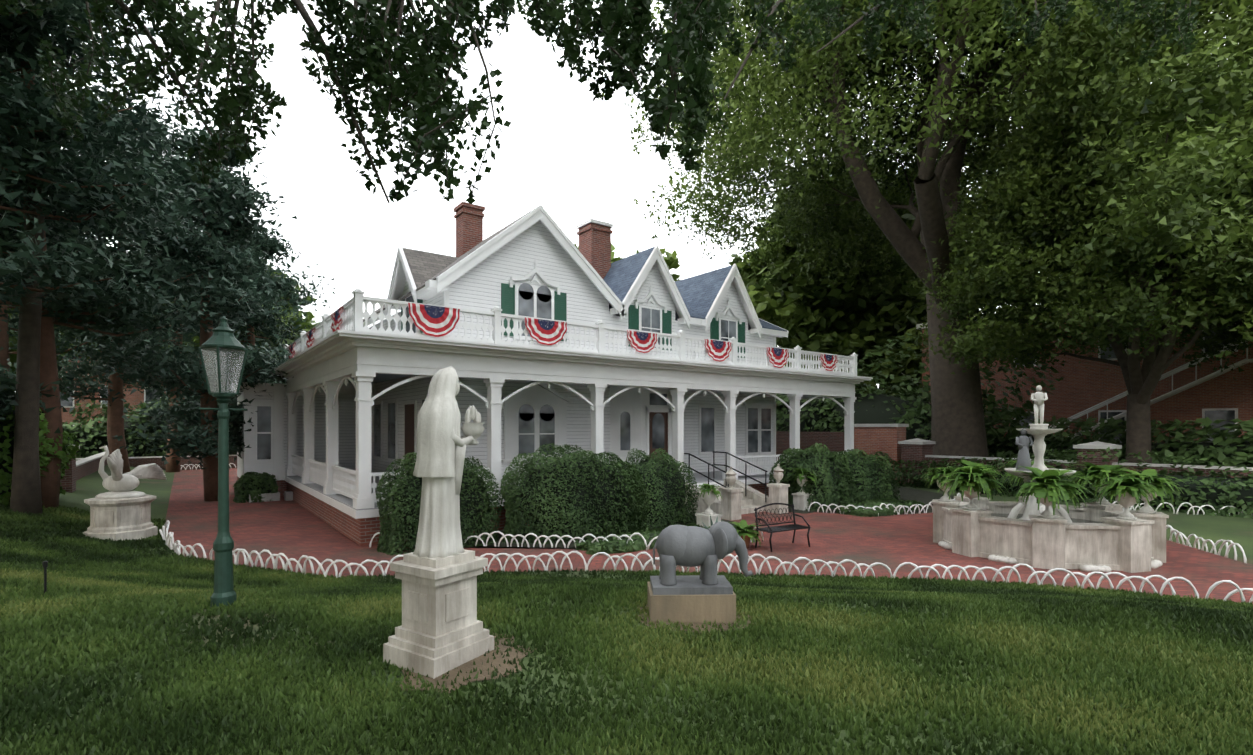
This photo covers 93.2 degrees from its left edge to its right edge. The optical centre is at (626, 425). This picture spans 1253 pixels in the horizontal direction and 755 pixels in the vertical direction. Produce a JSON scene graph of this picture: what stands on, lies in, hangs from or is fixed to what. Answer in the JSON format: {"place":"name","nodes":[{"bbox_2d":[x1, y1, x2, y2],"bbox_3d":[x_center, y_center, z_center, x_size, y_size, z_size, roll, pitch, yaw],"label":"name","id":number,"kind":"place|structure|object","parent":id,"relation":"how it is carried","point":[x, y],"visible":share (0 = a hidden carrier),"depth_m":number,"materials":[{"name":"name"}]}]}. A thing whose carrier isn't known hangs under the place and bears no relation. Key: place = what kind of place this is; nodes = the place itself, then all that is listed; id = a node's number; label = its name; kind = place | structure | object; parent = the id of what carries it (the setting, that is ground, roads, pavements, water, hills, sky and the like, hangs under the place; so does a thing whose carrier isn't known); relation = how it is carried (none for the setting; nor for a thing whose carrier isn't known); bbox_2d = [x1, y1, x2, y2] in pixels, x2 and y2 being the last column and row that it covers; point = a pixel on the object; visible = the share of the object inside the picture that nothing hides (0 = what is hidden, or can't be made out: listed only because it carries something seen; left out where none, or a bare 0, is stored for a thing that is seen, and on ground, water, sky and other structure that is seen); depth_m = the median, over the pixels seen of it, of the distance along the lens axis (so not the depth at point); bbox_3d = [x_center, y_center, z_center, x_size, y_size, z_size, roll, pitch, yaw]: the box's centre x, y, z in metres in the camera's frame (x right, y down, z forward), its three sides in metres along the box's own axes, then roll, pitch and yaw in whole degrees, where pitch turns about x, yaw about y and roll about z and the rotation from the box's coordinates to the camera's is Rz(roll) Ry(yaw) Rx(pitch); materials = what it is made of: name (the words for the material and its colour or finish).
{"place":"outdoors","nodes":[
{"label":"outdoors","id":0,"kind":"place"},
{"bbox_2d":[348,374,410,382],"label":"porch ceiling","id":1,"kind":"structure","parent":0,"point":[378,378],"depth_m":20.08,"materials":[{"name":"grey wood"}]},
{"bbox_2d":[237,201,768,545],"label":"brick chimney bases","id":2,"kind":"object","parent":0,"point":[594,244],"visible":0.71,"depth_m":20.89,"materials":[{"name":"red brick"}]},
{"bbox_2d":[287,468,773,510],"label":"house porch deck","id":3,"kind":"structure","parent":2,"relation":"on","point":[348,501],"depth_m":19.30,"materials":[{"name":"wood"}]},
{"bbox_2d":[255,220,772,484],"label":"house clapboard walls","id":4,"kind":"structure","parent":0,"point":[477,287],"depth_m":19.77,"materials":[{"name":"white wood"}]},
{"bbox_2d":[363,209,533,321],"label":"grey house roof shingles","id":5,"kind":"object","parent":4,"relation":"on","point":[424,266],"visible":0.24,"depth_m":18.84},
{"bbox_2d":[257,283,770,459],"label":"windows","id":6,"kind":"structure","parent":4,"relation":"in","point":[650,318],"depth_m":20.68,"materials":[{"name":"grey glass"}]},
{"bbox_2d":[405,404,667,469],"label":"house doors","id":7,"kind":"structure","parent":4,"relation":"in","point":[409,428],"depth_m":19.57,"materials":[{"name":"brown wood"}]},
{"bbox_2d":[401,283,744,357],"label":"window shutters","id":8,"kind":"object","parent":4,"relation":"attached to","point":[508,301],"visible":0.67,"depth_m":19.86,"materials":[{"name":"green wood"}]},
{"bbox_2d":[603,247,786,331],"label":"blue house roof shingles","id":9,"kind":"object","parent":4,"relation":"on","point":[699,293],"visible":0.25,"depth_m":23.07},
{"bbox_2d":[0,0,1201,205],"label":"tree branches","id":10,"kind":"object","parent":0,"point":[377,58],"visible":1,"depth_m":6.53,"materials":[{"name":"green plant"}]},
{"bbox_2d":[0,456,1252,754],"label":"lawn ground","id":11,"kind":"structure","parent":0,"point":[1232,528],"depth_m":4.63,"materials":[{"name":"green plant"}]},
{"bbox_2d":[10,83,56,514],"bbox_3d":[-14.239,-2.992,14.342,1.498,10.828,0.571,0,0,17],"label":"tree trunk","id":12,"kind":"object","parent":11,"relation":"on","point":[26,495],"visible":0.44,"depth_m":14.31,"materials":[{"name":"brown plant"}]},
{"bbox_2d":[7,308,71,366],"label":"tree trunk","id":13,"kind":"object","parent":11,"relation":"on","point":[13,358],"visible":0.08,"depth_m":41.74,"materials":[{"name":"green plant"}]},
{"bbox_2d":[0,383,80,505],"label":"shrub","id":14,"kind":"object","parent":11,"relation":"on","point":[7,450],"visible":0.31,"depth_m":14.99,"materials":[{"name":"green plant"}]},
{"bbox_2d":[43,561,47,592],"bbox_3d":[-6.256,1.634,6.375,0.041,0.370,0.041,0,0,-14],"label":"sprinkler stake","id":15,"kind":"object","parent":11,"relation":"on","point":[45,564],"visible":0.88,"depth_m":6.37,"materials":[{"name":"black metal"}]},
{"bbox_2d":[0,57,195,382],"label":"conifer tree","id":16,"kind":"object","parent":11,"relation":"on","point":[5,335],"visible":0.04,"depth_m":23.79,"materials":[{"name":"plant"}]},
{"bbox_2d":[83,445,166,540],"bbox_3d":[-11.241,1.488,13.546,1.528,2.100,1.624,0,0,35],"label":"swan statue pedestal","id":17,"kind":"object","parent":11,"relation":"on","point":[121,510],"visible":1,"depth_m":13.21,"materials":[{"name":"stone"}]},
{"bbox_2d":[1,99,252,473],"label":"conifer tree","id":18,"kind":"object","parent":11,"relation":"on","point":[115,414],"visible":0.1,"depth_m":26.05,"materials":[{"name":"plant"}]},
{"bbox_2d":[0,0,257,419],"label":"conifer tree","id":19,"kind":"object","parent":11,"relation":"on","point":[22,98],"visible":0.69,"depth_m":13.64,"materials":[{"name":"plant"}]},
{"bbox_2d":[0,0,279,507],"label":"conifer tree","id":20,"kind":"object","parent":11,"relation":"on","point":[120,308],"visible":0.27,"depth_m":15.62,"materials":[{"name":"plant"}]},
{"bbox_2d":[56,351,236,426],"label":"brick house","id":21,"kind":"structure","parent":11,"relation":"on","point":[137,396],"depth_m":49.13,"materials":[{"name":"red brick"}]},
{"bbox_2d":[62,398,235,457],"bbox_3d":[-26.571,0.462,38.214,21.996,4.665,4.061,0,0,-37],"label":"hedge line","id":22,"kind":"object","parent":11,"relation":"on","point":[91,439],"visible":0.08,"depth_m":34.58,"materials":[{"name":"green plant"}]},
{"bbox_2d":[58,198,261,471],"bbox_3d":[-25.395,-5.931,32.808,12.570,17.507,10.952,0,0,-37],"label":"conifer tree","id":23,"kind":"object","parent":11,"relation":"on","point":[171,465],"visible":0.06,"depth_m":33.13,"materials":[{"name":"plant"}]},
{"bbox_2d":[15,115,306,501],"bbox_3d":[-14.603,-3.965,19.895,8.622,13.594,7.397,0,0,-37],"label":"conifer tree","id":24,"kind":"object","parent":11,"relation":"on","point":[186,372],"visible":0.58,"depth_m":19.56,"materials":[{"name":"plant"}]},
{"bbox_2d":[180,463,235,469],"bbox_3d":[-25.293,2.439,35.454,3.221,0.382,0.246,0,0,-37],"label":"hoop fence","id":25,"kind":"object","parent":11,"relation":"on","point":[199,466],"visible":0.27,"depth_m":35.14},
{"bbox_2d":[198,316,247,606],"bbox_3d":[-4.020,0.350,5.910,0.422,2.907,0.405,0,0,-37],"label":"lamp post","id":26,"kind":"object","parent":11,"relation":"on","point":[223,350],"visible":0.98,"depth_m":5.86,"materials":[{"name":"green metal"}]},
{"bbox_2d":[139,229,334,403],"bbox_3d":[-18.596,-3.618,29.410,8.953,12.906,9.235,0,0,-37],"label":"conifer tree","id":27,"kind":"object","parent":11,"relation":"on","point":[270,328],"visible":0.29,"depth_m":29.32,"materials":[{"name":"plant"}]},
{"bbox_2d":[233,471,278,502],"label":"shrub","id":28,"kind":"object","parent":11,"relation":"on","point":[252,484],"visible":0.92,"depth_m":20.16,"materials":[{"name":"green plant"}]},
{"bbox_2d":[400,633,535,692],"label":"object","id":29,"kind":"object","parent":11,"relation":"on","point":[468,666],"visible":0.49,"depth_m":4.19,"materials":[{"name":"brown soil"}]},
{"bbox_2d":[383,366,493,678],"bbox_3d":[-1.397,0.646,4.472,0.565,2.194,0.597,0,0,33],"label":"veiled woman statue pedestal","id":30,"kind":"object","parent":29,"relation":"on","point":[440,630],"visible":1,"depth_m":4.32,"materials":[{"name":"stone"}]},
{"bbox_2d":[237,205,872,518],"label":"house trim","id":31,"kind":"structure","parent":11,"relation":"on","point":[328,363],"depth_m":17.97,"materials":[{"name":"white wood"}]},
{"bbox_2d":[288,342,295,358],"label":"bunting","id":32,"kind":"object","parent":31,"relation":"attached to","point":[291,348],"visible":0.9,"depth_m":19.65,"materials":[{"name":"fabric"}]},
{"bbox_2d":[306,327,315,347],"bbox_3d":[-9.027,-2.425,16.903,0.093,0.660,1.200,0,0,-37],"label":"bunting","id":33,"kind":"object","parent":31,"relation":"attached to","point":[310,337],"visible":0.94,"depth_m":16.85,"materials":[{"name":"fabric"}]},
{"bbox_2d":[331,306,343,332],"bbox_3d":[-6.868,-2.425,14.022,0.093,0.660,1.200,0,0,-37],"label":"bunting","id":34,"kind":"object","parent":31,"relation":"attached to","point":[336,318],"visible":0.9,"depth_m":13.98,"materials":[{"name":"fabric"}]},
{"bbox_2d":[408,303,459,336],"bbox_3d":[-4.394,-2.400,13.582,1.200,0.710,0.093,0,0,-37],"label":"bunting","id":35,"kind":"object","parent":31,"relation":"attached to","point":[435,321],"visible":0.96,"depth_m":13.57,"materials":[{"name":"fabric"}]},
{"bbox_2d":[525,318,566,344],"bbox_3d":[-2.065,-2.418,15.327,1.252,0.654,0.093,0,0,-37],"label":"bunting","id":36,"kind":"object","parent":31,"relation":"attached to","point":[546,332],"visible":0.94,"depth_m":15.32,"materials":[{"name":"fabric"}]},
{"bbox_2d":[627,330,656,352],"bbox_3d":[0.472,-2.429,17.228,1.130,0.612,0.093,0,0,-37],"label":"bunting","id":37,"kind":"object","parent":31,"relation":"attached to","point":[643,342],"visible":1,"depth_m":17.22,"materials":[{"name":"fabric"}]},
{"bbox_2d":[705,339,731,361],"bbox_3d":[2.968,-2.416,19.099,1.240,0.679,0.093,0,0,-37],"label":"bunting","id":38,"kind":"object","parent":31,"relation":"attached to","point":[719,351],"visible":1,"depth_m":19.09,"materials":[{"name":"fabric"}]},
{"bbox_2d":[767,347,788,367],"bbox_3d":[5.345,-2.394,20.881,1.216,0.704,0.093,0,0,-37],"label":"bunting","id":39,"kind":"object","parent":31,"relation":"attached to","point":[778,357],"visible":1,"depth_m":20.88,"materials":[{"name":"fabric"}]},
{"bbox_2d":[820,354,837,370],"bbox_3d":[7.762,-2.420,22.692,1.139,0.630,0.093,0,0,-37],"label":"bunting","id":40,"kind":"object","parent":31,"relation":"attached to","point":[829,362],"visible":0.98,"depth_m":22.69,"materials":[{"name":"fabric"}]},
{"bbox_2d":[572,241,681,281],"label":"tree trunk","id":41,"kind":"object","parent":11,"relation":"on","point":[671,260],"depth_m":40.12,"materials":[{"name":"green plant"}]},
{"bbox_2d":[60,424,1252,493],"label":"brick garden wall","id":42,"kind":"structure","parent":11,"relation":"on","point":[891,441],"depth_m":26.16,"materials":[{"name":"brick"}]},
{"bbox_2d":[636,602,752,632],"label":"bare soil","id":43,"kind":"structure","parent":11,"relation":"on","point":[725,627],"depth_m":5.05,"materials":[{"name":"brown soil"}]},
{"bbox_2d":[647,521,752,622],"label":"elephant statue block","id":44,"kind":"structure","parent":43,"relation":"on","point":[707,594],"depth_m":5.17,"materials":[{"name":"stone"}]},
{"bbox_2d":[159,520,1252,602],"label":"hoop fence","id":45,"kind":"object","parent":11,"relation":"on","point":[167,537],"visible":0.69,"depth_m":10.18,"materials":[{"name":"white metal"}]},
{"bbox_2d":[166,468,1252,603],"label":"brick paving","id":46,"kind":"structure","parent":11,"relation":"on","point":[291,529],"depth_m":12.32,"materials":[{"name":"red brick"}]},
{"bbox_2d":[249,491,292,502],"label":"concrete blocks","id":47,"kind":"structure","parent":46,"relation":"on","point":[288,495],"depth_m":20.46,"materials":[{"name":"grey concrete"}]},
{"bbox_2d":[377,513,754,548],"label":"planting bed soil","id":48,"kind":"structure","parent":46,"relation":"on","point":[560,545],"depth_m":13.02,"materials":[{"name":"brown soil"}]},
{"bbox_2d":[376,452,502,554],"bbox_3d":[-4.061,1.545,12.944,2.626,2.156,1.474,0,0,-37],"label":"bush","id":49,"kind":"object","parent":48,"relation":"on","point":[401,511],"visible":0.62,"depth_m":12.43,"materials":[{"name":"green plant"}]},
{"bbox_2d":[369,527,763,549],"bbox_3d":[-1.174,2.433,12.602,8.625,0.397,0.810,0,0,-4],"label":"hoop fence","id":50,"kind":"object","parent":48,"relation":"on","point":[537,538],"visible":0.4,"depth_m":12.60,"materials":[{"name":"white metal"}]},
{"bbox_2d":[500,443,650,543],"bbox_3d":[-1.202,1.513,14.044,3.508,2.222,2.147,0,0,-10],"label":"hedge","id":51,"kind":"object","parent":48,"relation":"on","point":[576,494],"visible":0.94,"depth_m":13.34,"materials":[{"name":"green plant"}]},
{"bbox_2d":[573,523,709,554],"bbox_3d":[0.608,2.487,13.256,3.876,0.340,1.256,0,0,-37],"label":"ground cover","id":52,"kind":"object","parent":48,"relation":"on","point":[614,544],"visible":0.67,"depth_m":12.35,"materials":[{"name":"green plant"}]},
{"bbox_2d":[616,448,698,529],"bbox_3d":[0.719,1.588,15.575,2.227,2.067,1.908,0,0,-26],"label":"hedge by stairs","id":53,"kind":"object","parent":48,"relation":"on","point":[664,478],"visible":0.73,"depth_m":15.02,"materials":[{"name":"green plant"}]},
{"bbox_2d":[695,483,722,526],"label":"potted plant","id":54,"kind":"object","parent":48,"relation":"on","point":[709,494],"visible":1,"depth_m":14.42,"materials":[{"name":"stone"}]},
{"bbox_2d":[702,515,735,529],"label":"agave plant","id":55,"kind":"object","parent":48,"relation":"on","point":[712,522],"visible":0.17,"depth_m":13.79,"materials":[{"name":"green plant"}]},
{"bbox_2d":[729,519,762,548],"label":"potted plant","id":56,"kind":"object","parent":46,"relation":"on","point":[746,533],"visible":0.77,"depth_m":12.49,"materials":[{"name":"green plant"}]},
{"bbox_2d":[754,503,810,551],"bbox_3d":[3.334,2.132,12.648,1.170,0.933,0.516,0,0,-30],"label":"cast iron bench","id":57,"kind":"object","parent":46,"relation":"on","point":[781,528],"visible":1,"depth_m":12.71,"materials":[{"name":"black metal"}]},
{"bbox_2d":[684,451,789,520],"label":"stone stairs","id":58,"kind":"structure","parent":11,"relation":"on","point":[737,500],"depth_m":17.56,"materials":[{"name":"beige stone"}]},
{"bbox_2d":[787,468,822,509],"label":"potted plant","id":59,"kind":"object","parent":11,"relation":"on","point":[800,501],"visible":0.75,"depth_m":18.24,"materials":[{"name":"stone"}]},
{"bbox_2d":[769,443,852,510],"bbox_3d":[6.079,1.578,19.449,2.855,2.118,2.296,0,0,-37],"label":"shrub right of stairs","id":60,"kind":"object","parent":11,"relation":"on","point":[832,482],"visible":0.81,"depth_m":18.74,"materials":[{"name":"green plant"}]},
{"bbox_2d":[776,221,926,398],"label":"foliage","id":61,"kind":"object","parent":11,"relation":"on","point":[861,332],"visible":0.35,"depth_m":40.64,"materials":[{"name":"green plant"}]},
{"bbox_2d":[776,394,930,439],"bbox_3d":[13.049,0.315,36.697,3.440,4.704,15.480,0,0,-37],"label":"hedge row","id":62,"kind":"object","parent":11,"relation":"on","point":[877,413],"visible":0.17,"depth_m":33.66,"materials":[{"name":"green plant"}]},
{"bbox_2d":[832,449,902,502],"bbox_3d":[8.213,1.712,21.184,3.264,1.850,2.443,0,0,-37],"label":"shrub right of stairs","id":63,"kind":"object","parent":11,"relation":"on","point":[870,475],"visible":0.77,"depth_m":20.27,"materials":[{"name":"green plant"}]},
{"bbox_2d":[788,487,953,514],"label":"planting bed soil","id":64,"kind":"structure","parent":11,"relation":"on","point":[917,495],"depth_m":21.40,"materials":[{"name":"brown soil"}]},
{"bbox_2d":[836,498,923,516],"bbox_3d":[7.859,2.468,18.188,3.432,0.377,1.592,0,0,-37],"label":"ground cover","id":65,"kind":"object","parent":64,"relation":"on","point":[853,511],"visible":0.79,"depth_m":17.50,"materials":[{"name":"green plant"}]},
{"bbox_2d":[808,493,964,515],"bbox_3d":[9.307,2.435,18.690,7.589,0.395,1.963,0,0,-25],"label":"hoop fence","id":66,"kind":"object","parent":64,"relation":"on","point":[915,505],"visible":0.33,"depth_m":17.47,"materials":[{"name":"white metal"}]},
{"bbox_2d":[776,331,1067,456],"bbox_3d":[13.211,-1.135,36.239,5.685,7.950,24.121,0,0,-37],"label":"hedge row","id":67,"kind":"object","parent":11,"relation":"on","point":[992,412],"visible":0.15,"depth_m":31.51,"materials":[{"name":"green plant"}]},
{"bbox_2d":[599,0,1252,456],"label":"tree","id":68,"kind":"object","parent":11,"relation":"on","point":[903,116],"visible":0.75,"depth_m":26.47,"materials":[{"name":"green plant"}]},
{"bbox_2d":[921,385,1186,572],"bbox_3d":[8.647,0.894,12.435,4.709,3.502,4.415,0,0,-37],"label":"fountain","id":69,"kind":"object","parent":11,"relation":"on","point":[1036,526],"visible":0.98,"depth_m":11.29,"materials":[{"name":"stone"}]},
{"bbox_2d":[916,302,1252,446],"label":"brick building","id":70,"kind":"structure","parent":11,"relation":"on","point":[1182,392],"depth_m":30.51,"materials":[{"name":"red brick"}]},
{"bbox_2d":[923,416,1252,466],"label":"hedge row","id":71,"kind":"object","parent":11,"relation":"on","point":[1110,425],"visible":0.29,"depth_m":22.82,"materials":[{"name":"green plant"}]},
{"bbox_2d":[1030,441,1252,466],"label":"hedge row","id":72,"kind":"object","parent":11,"relation":"on","point":[1239,448],"visible":0.04,"depth_m":22.32,"materials":[{"name":"green plant"}]},
{"bbox_2d":[1082,501,1252,515],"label":"hoop fence","id":73,"kind":"object","parent":11,"relation":"on","point":[1171,505],"depth_m":17.41,"materials":[{"name":"white metal"}]},
{"bbox_2d":[1166,525,1246,562],"bbox_3d":[11.483,2.437,14.832,1.916,0.390,7.053,0,0,-18],"label":"hoop fence","id":74,"kind":"object","parent":11,"relation":"on","point":[1181,534],"depth_m":12.18,"materials":[{"name":"white metal"}]},
{"bbox_2d":[15,0,1238,391],"label":"sky","id":75,"kind":"structure","parent":0,"point":[563,151],"materials":[{"name":"white"}]},
{"label":"ground","id":76,"kind":"structure","parent":0,"visible":0},
{"bbox_2d":[10,309,93,383],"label":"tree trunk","id":77,"kind":"object","parent":76,"relation":"on","point":[14,371],"depth_m":49.24,"materials":[{"name":"green plant"}]},
{"bbox_2d":[14,342,99,367],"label":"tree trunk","id":78,"kind":"object","parent":76,"relation":"on","point":[79,350],"depth_m":50.73,"materials":[{"name":"green plant"}]},
{"bbox_2d":[152,265,319,363],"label":"tree","id":79,"kind":"object","parent":76,"relation":"on","point":[310,316],"visible":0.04,"depth_m":51.15,"materials":[{"name":"green plant"}]},
{"bbox_2d":[728,144,987,362],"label":"tree","id":80,"kind":"object","parent":76,"relation":"on","point":[764,292],"visible":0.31,"depth_m":41.38,"materials":[{"name":"green plant"}]},
{"bbox_2d":[885,447,1252,518],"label":"shrubs","id":81,"kind":"object","parent":76,"relation":"on","point":[1223,498],"depth_m":18.18,"materials":[{"name":"green plant"}]},
{"bbox_2d":[907,0,1252,463],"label":"tree","id":82,"kind":"object","parent":76,"relation":"on","point":[1160,193],"visible":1,"depth_m":18.48,"materials":[{"name":"green plant"}]}
]}

